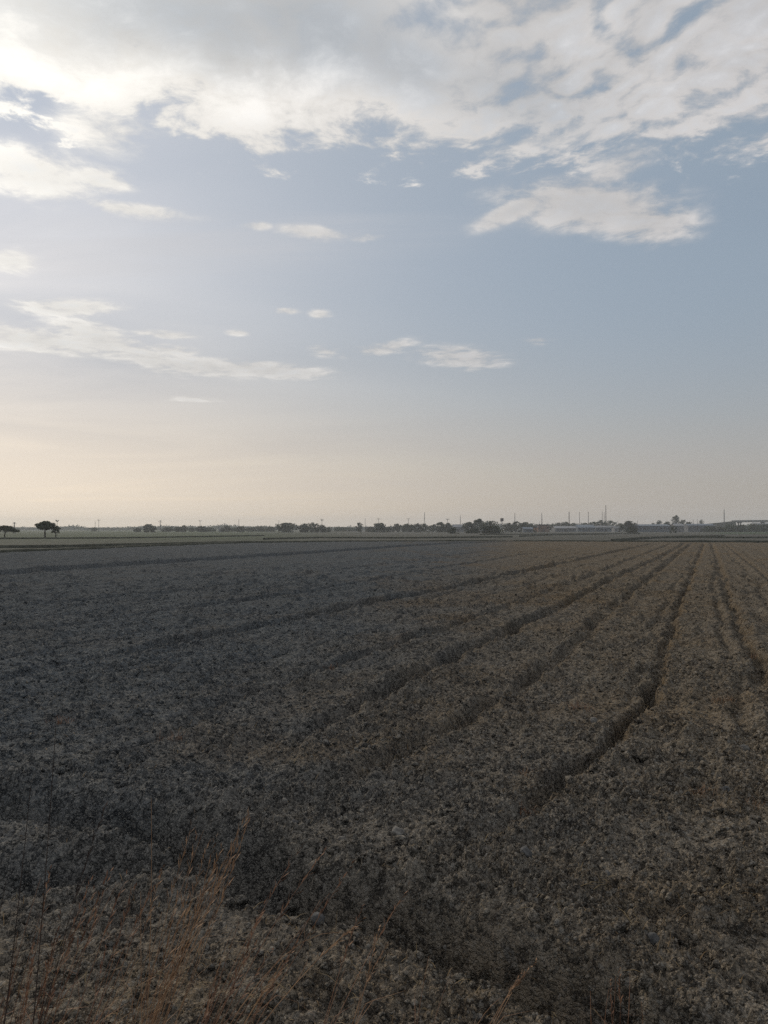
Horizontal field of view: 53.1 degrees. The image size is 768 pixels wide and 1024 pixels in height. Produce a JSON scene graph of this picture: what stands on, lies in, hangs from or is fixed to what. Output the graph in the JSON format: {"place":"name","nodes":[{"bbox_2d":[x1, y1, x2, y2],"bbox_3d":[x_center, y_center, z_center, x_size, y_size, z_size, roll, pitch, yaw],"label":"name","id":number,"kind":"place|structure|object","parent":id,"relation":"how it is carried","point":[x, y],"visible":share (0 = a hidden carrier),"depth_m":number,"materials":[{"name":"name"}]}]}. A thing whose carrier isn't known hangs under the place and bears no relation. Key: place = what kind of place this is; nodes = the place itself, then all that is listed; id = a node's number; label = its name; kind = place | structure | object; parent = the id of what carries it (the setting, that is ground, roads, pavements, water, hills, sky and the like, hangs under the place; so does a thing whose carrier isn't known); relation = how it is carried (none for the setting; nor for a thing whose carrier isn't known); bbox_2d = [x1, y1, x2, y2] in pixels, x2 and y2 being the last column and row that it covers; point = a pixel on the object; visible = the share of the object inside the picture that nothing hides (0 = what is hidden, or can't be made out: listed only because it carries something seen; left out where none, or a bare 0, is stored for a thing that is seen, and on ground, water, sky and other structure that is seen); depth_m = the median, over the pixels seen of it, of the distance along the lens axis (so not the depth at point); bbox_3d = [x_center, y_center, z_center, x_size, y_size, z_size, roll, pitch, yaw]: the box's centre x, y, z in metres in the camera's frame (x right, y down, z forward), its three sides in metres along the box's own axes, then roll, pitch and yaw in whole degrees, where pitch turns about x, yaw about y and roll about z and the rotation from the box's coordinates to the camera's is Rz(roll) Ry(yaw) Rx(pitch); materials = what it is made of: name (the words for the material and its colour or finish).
{"place":"outdoors","nodes":[
{"label":"outdoors","id":0,"kind":"place"},
{"bbox_2d":[0,541,232,547],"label":"earth bank","id":1,"kind":"structure","parent":0,"point":[65,545],"depth_m":100.83,"materials":[{"name":"brown soil"}]},
{"bbox_2d":[0,535,263,538],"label":"earth bank","id":2,"kind":"structure","parent":0,"point":[118,537],"depth_m":190.85,"materials":[{"name":"brown soil"}]},
{"bbox_2d":[0,540,767,1023],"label":"field","id":3,"kind":"structure","parent":0,"point":[472,566],"depth_m":6.47,"materials":[{"name":"soil"}]},
{"bbox_2d":[0,727,55,1023],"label":"dry grass clump","id":4,"kind":"object","parent":3,"relation":"on","point":[42,905],"visible":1,"depth_m":2.42,"materials":[{"name":"brown plant"}]},
{"bbox_2d":[3,802,107,1023],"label":"dry grass clump","id":5,"kind":"object","parent":3,"relation":"on","point":[88,854],"visible":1,"depth_m":2.63,"materials":[{"name":"brown plant"}]},
{"bbox_2d":[44,717,73,723],"bbox_3d":[-3.469,2.223,8.280,0.375,0.111,0.305,0,-1,0],"label":"weed tuft","id":6,"kind":"object","parent":3,"relation":"on","point":[61,720],"visible":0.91,"depth_m":8.27,"materials":[{"name":"plant"}]},
{"bbox_2d":[0,865,168,1023],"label":"dry grass clump","id":7,"kind":"object","parent":3,"relation":"on","point":[44,983],"visible":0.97,"depth_m":2.68,"materials":[{"name":"brown plant"}]},
{"bbox_2d":[141,806,168,1023],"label":"dry grass clump","id":8,"kind":"object","parent":3,"relation":"on","point":[150,931],"visible":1,"depth_m":2.68,"materials":[{"name":"brown plant"}]},
{"bbox_2d":[154,729,188,741],"bbox_3d":[-2.064,2.178,7.526,0.320,0.118,0.308,0,-1,0],"label":"weed tuft","id":9,"kind":"object","parent":3,"relation":"on","point":[171,737],"visible":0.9,"depth_m":7.52,"materials":[{"name":"green plant"}]},
{"bbox_2d":[97,810,249,1023],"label":"dry grass clump","id":10,"kind":"object","parent":3,"relation":"on","point":[171,962],"visible":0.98,"depth_m":2.80,"materials":[{"name":"brown plant"}]},
{"bbox_2d":[123,805,250,1023],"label":"dry grass clump","id":11,"kind":"object","parent":3,"relation":"on","point":[190,933],"visible":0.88,"depth_m":2.79,"materials":[{"name":"brown plant"}]},
{"bbox_2d":[201,844,354,1023],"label":"dry grass clump","id":12,"kind":"object","parent":3,"relation":"on","point":[247,946],"visible":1,"depth_m":2.78,"materials":[{"name":"brown plant"}]},
{"bbox_2d":[281,798,287,804],"bbox_3d":[-0.746,2.183,5.798,0.061,0.050,0.052,19,0,35],"label":"soil clod","id":13,"kind":"object","parent":3,"relation":"on","point":[284,801],"visible":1,"depth_m":5.78,"materials":[{"name":"grey soil"}]},
{"bbox_2d":[230,917,365,1023],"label":"dry grass clump","id":14,"kind":"object","parent":3,"relation":"on","point":[332,945],"visible":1,"depth_m":2.81,"materials":[{"name":"brown plant"}]},
{"bbox_2d":[311,912,324,926],"bbox_3d":[-0.335,2.053,3.868,0.073,0.076,0.075,0,-1,3],"label":"soil clod","id":15,"kind":"object","parent":3,"relation":"on","point":[314,916],"visible":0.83,"depth_m":3.85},
{"bbox_2d":[292,880,409,1023],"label":"dry grass clump","id":16,"kind":"object","parent":3,"relation":"on","point":[382,931],"visible":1,"depth_m":2.88,"materials":[{"name":"brown plant"}]},
{"bbox_2d":[352,925,402,1023],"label":"dry grass clump","id":17,"kind":"object","parent":3,"relation":"on","point":[369,978],"visible":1,"depth_m":2.88,"materials":[{"name":"brown plant"}]},
{"bbox_2d":[0,579,767,1023],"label":"soil lumps","id":18,"kind":"object","parent":3,"relation":"on","point":[644,979],"visible":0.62,"depth_m":5.67,"materials":[{"name":"soil"}]},
{"bbox_2d":[0,578,767,1023],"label":"dry straw","id":19,"kind":"object","parent":3,"relation":"on","point":[400,858],"visible":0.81,"depth_m":4.12,"materials":[{"name":"beige plant"}]},
{"bbox_2d":[391,825,404,835],"bbox_3d":[0.090,2.153,5.163,0.087,0.084,0.075,-1,-1,23],"label":"soil clod","id":20,"kind":"object","parent":3,"relation":"on","point":[396,830],"visible":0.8,"depth_m":5.15,"materials":[{"name":"grey soil"}]},
{"bbox_2d":[414,957,447,1022],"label":"dry grass clump","id":21,"kind":"object","parent":3,"relation":"on","point":[421,996],"visible":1,"depth_m":2.83,"materials":[{"name":"brown plant"}]},
{"bbox_2d":[474,958,536,1023],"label":"dry grass clump","id":22,"kind":"object","parent":3,"relation":"on","point":[516,984],"visible":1,"depth_m":2.92,"materials":[{"name":"brown plant"}]},
{"bbox_2d":[520,845,532,856],"bbox_3d":[0.877,2.120,4.789,0.087,0.076,0.065,-1,-2,43],"label":"soil clod","id":23,"kind":"object","parent":3,"relation":"on","point":[525,849],"visible":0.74,"depth_m":4.77,"materials":[{"name":"grey soil"}]},
{"bbox_2d":[519,803,535,815],"bbox_3d":[1.008,2.227,5.803,0.313,0.108,0.241,0,-1,7],"label":"weed tuft","id":24,"kind":"object","parent":3,"relation":"on","point":[520,812],"visible":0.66,"depth_m":5.80,"materials":[{"name":"plant"}]},
{"bbox_2d":[567,701,593,711],"bbox_3d":[2.234,2.213,8.829,0.345,0.119,0.326,0,-1,0],"label":"weed tuft","id":25,"kind":"object","parent":3,"relation":"on","point":[579,706],"visible":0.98,"depth_m":8.84,"materials":[{"name":"plant"}]},
{"bbox_2d":[590,717,596,722],"bbox_3d":[2.232,2.218,8.197,0.075,0.065,0.063,0,-1,-9],"label":"soil clod","id":26,"kind":"object","parent":3,"relation":"on","point":[592,719],"visible":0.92,"depth_m":8.18,"materials":[{"name":"soil"}]},
{"bbox_2d":[590,970,650,1023],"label":"dry grass clump","id":27,"kind":"object","parent":3,"relation":"on","point":[614,1000],"visible":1,"depth_m":2.78,"materials":[{"name":"brown plant"}]},
{"bbox_2d":[646,932,659,944],"bbox_3d":[1.297,2.063,3.716,0.068,0.056,0.036,-17,-14,31],"label":"soil clod","id":28,"kind":"object","parent":3,"relation":"on","point":[653,937],"visible":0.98,"depth_m":3.70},
{"bbox_2d":[689,782,717,798],"bbox_3d":[2.484,2.155,5.999,0.253,0.092,0.258,1,-1,-31],"label":"weed tuft","id":29,"kind":"object","parent":3,"relation":"on","point":[704,785],"visible":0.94,"depth_m":5.98,"materials":[{"name":"plant"}]},
{"bbox_2d":[721,785,729,792],"bbox_3d":[2.663,2.170,6.005,0.086,0.078,0.068,-1,-2,39],"label":"soil clod","id":30,"kind":"object","parent":3,"relation":"on","point":[725,787],"visible":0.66,"depth_m":5.99,"materials":[{"name":"grey soil"}]},
{"bbox_2d":[739,744,750,751],"bbox_3d":[3.424,2.253,7.301,0.106,0.088,0.056,-4,4,16],"label":"soil clod","id":31,"kind":"object","parent":3,"relation":"on","point":[745,747],"visible":0.56,"depth_m":7.28,"materials":[{"name":"soil"}]},
{"bbox_2d":[0,530,767,549],"bbox_3d":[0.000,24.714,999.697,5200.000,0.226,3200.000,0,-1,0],"label":"ground","id":32,"kind":"structure","parent":0,"point":[118,533],"depth_m":280.94,"materials":[{"name":"brown soil"}]},
{"bbox_2d":[0,525,19,536],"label":"umbrella tree","id":33,"kind":"object","parent":32,"relation":"on","point":[6,528],"visible":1,"depth_m":204.79,"materials":[{"name":"green plant"}]},
{"bbox_2d":[34,521,60,536],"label":"umbrella tree","id":34,"kind":"object","parent":32,"relation":"on","point":[45,525],"visible":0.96,"depth_m":203.60,"materials":[{"name":"green plant"}]},
{"bbox_2d":[51,528,59,536],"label":"umbrella tree","id":35,"kind":"object","parent":32,"relation":"on","point":[54,530],"visible":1,"depth_m":203.72,"materials":[{"name":"green plant"}]},
{"bbox_2d":[143,524,156,531],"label":"tree","id":36,"kind":"object","parent":32,"relation":"on","point":[147,527],"visible":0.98,"depth_m":597.66,"materials":[{"name":"green plant"}]},
{"bbox_2d":[161,527,174,531],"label":"tree","id":37,"kind":"object","parent":32,"relation":"on","point":[167,529],"visible":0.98,"depth_m":697.90,"materials":[{"name":"green plant"}]},
{"bbox_2d":[180,525,187,531],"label":"tree","id":38,"kind":"object","parent":32,"relation":"on","point":[183,528],"visible":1,"depth_m":659.02,"materials":[{"name":"green plant"}]},
{"bbox_2d":[195,526,211,531],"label":"tree","id":39,"kind":"object","parent":32,"relation":"on","point":[201,529],"visible":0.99,"depth_m":657.88,"materials":[{"name":"green plant"}]},
{"bbox_2d":[221,526,231,531],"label":"tree","id":40,"kind":"object","parent":32,"relation":"on","point":[226,529],"visible":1,"depth_m":638.71,"materials":[{"name":"green plant"}]},
{"bbox_2d":[236,526,244,531],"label":"tree","id":41,"kind":"object","parent":32,"relation":"on","point":[240,529],"visible":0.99,"depth_m":649.08,"materials":[{"name":"green plant"}]},
{"bbox_2d":[244,527,255,531],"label":"tree","id":42,"kind":"object","parent":32,"relation":"on","point":[249,529],"visible":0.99,"depth_m":718.47,"materials":[{"name":"green plant"}]},
{"bbox_2d":[253,526,266,531],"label":"tree","id":43,"kind":"object","parent":32,"relation":"on","point":[261,529],"visible":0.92,"depth_m":757.65,"materials":[{"name":"green plant"}]},
{"bbox_2d":[265,526,275,531],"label":"tree","id":44,"kind":"object","parent":32,"relation":"on","point":[271,529],"visible":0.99,"depth_m":757.92,"materials":[{"name":"green plant"}]},
{"bbox_2d":[275,522,297,531],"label":"tree","id":45,"kind":"object","parent":32,"relation":"on","point":[287,527],"visible":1,"depth_m":558.10,"materials":[{"name":"green plant"}]},
{"bbox_2d":[298,523,310,531],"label":"tree","id":46,"kind":"object","parent":32,"relation":"on","point":[302,528],"visible":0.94,"depth_m":558.07,"materials":[{"name":"green plant"}]},
{"bbox_2d":[306,522,314,531],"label":"tree","id":47,"kind":"object","parent":32,"relation":"on","point":[311,526],"visible":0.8,"depth_m":564.17,"materials":[{"name":"green plant"}]},
{"bbox_2d":[313,523,319,531],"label":"tree","id":48,"kind":"object","parent":32,"relation":"on","point":[316,529],"visible":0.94,"depth_m":559.19,"materials":[{"name":"green plant"}]},
{"bbox_2d":[318,524,325,531],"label":"tree","id":49,"kind":"object","parent":32,"relation":"on","point":[321,528],"visible":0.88,"depth_m":559.13,"materials":[{"name":"green plant"}]},
{"bbox_2d":[334,527,346,530],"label":"tree","id":50,"kind":"object","parent":32,"relation":"on","point":[340,528],"visible":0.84,"depth_m":796.67,"materials":[{"name":"green plant"}]},
{"bbox_2d":[346,527,357,530],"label":"tree","id":51,"kind":"object","parent":32,"relation":"on","point":[350,529],"visible":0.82,"depth_m":797.71,"materials":[{"name":"green plant"}]},
{"bbox_2d":[355,522,362,531],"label":"tree","id":52,"kind":"object","parent":32,"relation":"on","point":[358,528],"visible":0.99,"depth_m":599.52,"materials":[{"name":"green plant"}]},
{"bbox_2d":[365,527,373,531],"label":"tree","id":53,"kind":"object","parent":32,"relation":"on","point":[369,529],"visible":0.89,"depth_m":638.24,"materials":[{"name":"green plant"}]},
{"bbox_2d":[372,523,388,531],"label":"tree","id":54,"kind":"object","parent":32,"relation":"on","point":[379,527],"visible":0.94,"depth_m":577.64,"materials":[{"name":"green plant"}]},
{"bbox_2d":[13,521,749,530],"bbox_3d":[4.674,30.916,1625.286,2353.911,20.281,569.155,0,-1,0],"label":"distant woods","id":55,"kind":"object","parent":32,"relation":"on","point":[77,527],"visible":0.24,"depth_m":1391.37,"materials":[{"name":"green plant"}]},
{"bbox_2d":[391,523,401,531],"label":"tree","id":56,"kind":"object","parent":32,"relation":"on","point":[397,527],"visible":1,"depth_m":619.06,"materials":[{"name":"green plant"}]},
{"bbox_2d":[400,524,411,531],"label":"tree","id":57,"kind":"object","parent":32,"relation":"on","point":[407,526],"visible":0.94,"depth_m":617.75,"materials":[{"name":"green plant"}]},
{"bbox_2d":[411,523,423,531],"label":"tree","id":58,"kind":"object","parent":32,"relation":"on","point":[416,529],"visible":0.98,"depth_m":598.77,"materials":[{"name":"green plant"}]},
{"bbox_2d":[418,524,430,531],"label":"tree","id":59,"kind":"object","parent":32,"relation":"on","point":[425,526],"visible":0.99,"depth_m":598.50,"materials":[{"name":"green plant"}]},
{"bbox_2d":[432,522,446,531],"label":"tree","id":60,"kind":"object","parent":32,"relation":"on","point":[440,528],"visible":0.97,"depth_m":598.08,"materials":[{"name":"green plant"}]},
{"bbox_2d":[444,523,454,531],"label":"tree","id":61,"kind":"object","parent":32,"relation":"on","point":[450,526],"visible":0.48,"depth_m":608.13,"materials":[{"name":"green plant"}]},
{"bbox_2d":[448,528,458,533],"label":"bush","id":62,"kind":"object","parent":32,"relation":"on","point":[453,530],"visible":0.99,"depth_m":409.10,"materials":[{"name":"green plant"}]},
{"bbox_2d":[452,524,463,531],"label":"shed","id":63,"kind":"structure","parent":32,"relation":"on","point":[458,527],"depth_m":639.87,"materials":[{"name":"white metal"}]},
{"bbox_2d":[461,521,473,532],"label":"tree","id":64,"kind":"object","parent":32,"relation":"on","point":[468,525],"visible":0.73,"depth_m":557.78,"materials":[{"name":"green plant"}]},
{"bbox_2d":[466,528,480,532],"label":"bush","id":65,"kind":"object","parent":32,"relation":"on","point":[473,530],"visible":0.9,"depth_m":428.79,"materials":[{"name":"green plant"}]},
{"bbox_2d":[471,519,484,529],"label":"tree","id":66,"kind":"object","parent":32,"relation":"on","point":[479,522],"visible":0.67,"depth_m":558.14,"materials":[{"name":"green plant"}]},
{"bbox_2d":[479,526,503,533],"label":"bush","id":67,"kind":"object","parent":32,"relation":"on","point":[492,529],"visible":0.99,"depth_m":417.71,"materials":[{"name":"green plant"}]},
{"bbox_2d":[484,521,503,529],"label":"tree","id":68,"kind":"object","parent":32,"relation":"on","point":[489,523],"visible":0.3,"depth_m":588.28,"materials":[{"name":"green plant"}]},
{"bbox_2d":[503,523,512,531],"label":"tree","id":69,"kind":"object","parent":32,"relation":"on","point":[507,528],"visible":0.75,"depth_m":619.64,"materials":[{"name":"green plant"}]},
{"bbox_2d":[509,521,521,531],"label":"tree","id":70,"kind":"object","parent":32,"relation":"on","point":[515,527],"visible":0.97,"depth_m":598.88,"materials":[{"name":"green plant"}]},
{"bbox_2d":[519,522,528,531],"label":"tree","id":71,"kind":"object","parent":32,"relation":"on","point":[524,524],"visible":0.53,"depth_m":598.32,"materials":[{"name":"green plant"}]},
{"bbox_2d":[521,527,532,531],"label":"shed","id":72,"kind":"structure","parent":32,"relation":"on","point":[527,529],"depth_m":569.85,"materials":[{"name":"white metal"}]},
{"bbox_2d":[526,523,536,531],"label":"tree","id":73,"kind":"object","parent":32,"relation":"on","point":[530,525],"visible":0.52,"depth_m":598.17,"materials":[{"name":"green plant"}]},
{"bbox_2d":[536,524,549,531],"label":"brick building","id":74,"kind":"structure","parent":32,"relation":"on","point":[543,527],"depth_m":619.84,"materials":[{"name":"grey brick"}]},
{"bbox_2d":[552,526,575,531],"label":"factory shed","id":75,"kind":"structure","parent":32,"relation":"on","point":[563,528],"depth_m":659.85,"materials":[{"name":"white metal"}]},
{"bbox_2d":[560,522,569,525],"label":"tree","id":76,"kind":"object","parent":32,"relation":"on","point":[565,524],"visible":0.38,"depth_m":757.76,"materials":[{"name":"green plant"}]},
{"bbox_2d":[575,525,595,531],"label":"factory shed","id":77,"kind":"structure","parent":32,"relation":"on","point":[585,528],"depth_m":679.82,"materials":[{"name":"white metal"}]},
{"bbox_2d":[595,526,612,531],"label":"factory shed","id":78,"kind":"structure","parent":32,"relation":"on","point":[603,528],"depth_m":689.80,"materials":[{"name":"grey metal"}]},
{"bbox_2d":[603,520,616,525],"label":"tree","id":79,"kind":"object","parent":32,"relation":"on","point":[608,524],"visible":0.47,"depth_m":768.58,"materials":[{"name":"green plant"}]},
{"bbox_2d":[612,526,620,531],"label":"factory shed","id":80,"kind":"structure","parent":32,"relation":"on","point":[615,529],"depth_m":639.85,"materials":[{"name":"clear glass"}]},
{"bbox_2d":[618,521,633,531],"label":"tree","id":81,"kind":"object","parent":32,"relation":"on","point":[628,524],"visible":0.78,"depth_m":558.87,"materials":[{"name":"green plant"}]},
{"bbox_2d":[627,527,637,532],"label":"bush","id":82,"kind":"object","parent":32,"relation":"on","point":[632,530],"visible":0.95,"depth_m":478.89,"materials":[{"name":"green plant"}]},
{"bbox_2d":[635,524,670,531],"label":"factory shed","id":83,"kind":"structure","parent":32,"relation":"on","point":[653,527],"depth_m":639.85,"materials":[{"name":"white metal"}]},
{"bbox_2d":[669,526,676,532],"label":"bush","id":84,"kind":"object","parent":32,"relation":"on","point":[673,528],"visible":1,"depth_m":499.11,"materials":[{"name":"green plant"}]},
{"bbox_2d":[672,515,679,523],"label":"tree","id":85,"kind":"object","parent":32,"relation":"on","point":[675,519],"visible":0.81,"depth_m":798.47,"materials":[{"name":"green plant"}]},
{"bbox_2d":[670,524,683,531],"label":"white house","id":86,"kind":"structure","parent":32,"relation":"on","point":[680,527],"depth_m":619.89,"materials":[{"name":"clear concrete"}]},
{"bbox_2d":[684,524,714,531],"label":"long shed","id":87,"kind":"structure","parent":32,"relation":"on","point":[691,527],"depth_m":659.87,"materials":[{"name":"white metal"}]},
{"bbox_2d":[701,526,715,531],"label":"bush","id":88,"kind":"object","parent":32,"relation":"on","point":[708,529],"visible":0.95,"depth_m":638.06,"materials":[{"name":"green plant"}]},
{"bbox_2d":[715,526,725,531],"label":"bush","id":89,"kind":"object","parent":32,"relation":"on","point":[719,529],"visible":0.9,"depth_m":637.37,"materials":[{"name":"green plant"}]},
{"bbox_2d":[723,525,736,531],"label":"bush","id":90,"kind":"object","parent":32,"relation":"on","point":[731,528],"visible":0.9,"depth_m":637.56,"materials":[{"name":"green plant"}]},
{"bbox_2d":[710,520,767,530],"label":"road bridge","id":91,"kind":"structure","parent":32,"relation":"on","point":[732,522],"depth_m":854.98,"materials":[{"name":"concrete"}]},
{"bbox_2d":[735,525,748,531],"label":"bush","id":92,"kind":"object","parent":32,"relation":"on","point":[739,528],"visible":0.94,"depth_m":637.64,"materials":[{"name":"green plant"}]},
{"bbox_2d":[746,524,761,531],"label":"bush","id":93,"kind":"object","parent":32,"relation":"on","point":[754,527],"visible":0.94,"depth_m":637.12,"materials":[{"name":"green plant"}]},
{"bbox_2d":[760,525,767,531],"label":"bush","id":94,"kind":"object","parent":32,"relation":"on","point":[763,528],"visible":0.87,"depth_m":637.93,"materials":[{"name":"green plant"}]},
{"bbox_2d":[0,540,767,552],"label":"earth bank","id":95,"kind":"structure","parent":0,"point":[234,542],"depth_m":129.95,"materials":[{"name":"brown soil"}]},
{"bbox_2d":[0,0,767,527],"label":"sky","id":96,"kind":"structure","parent":0,"point":[342,263],"materials":[{"name":"blue"}]},
{"bbox_2d":[263,536,512,539],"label":"earth bank","id":97,"kind":"structure","parent":0,"point":[393,537],"depth_m":197.23,"materials":[{"name":"brown soil"}]},
{"bbox_2d":[479,533,639,534],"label":"earth bank","id":98,"kind":"structure","parent":0,"point":[559,533],"depth_m":345.74,"materials":[{"name":"soil"}]},
{"bbox_2d":[519,534,607,536],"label":"earth bank","id":99,"kind":"structure","parent":0,"point":[560,534],"depth_m":309.38,"materials":[{"name":"brown soil"}]},
{"bbox_2d":[611,535,724,539],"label":"earth bank","id":100,"kind":"structure","parent":0,"point":[638,538],"depth_m":190.62,"materials":[{"name":"brown soil"}]},
{"bbox_2d":[666,536,767,537],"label":"earth bank","id":101,"kind":"structure","parent":0,"point":[716,537],"depth_m":204.37,"materials":[{"name":"brown soil"}]}
]}

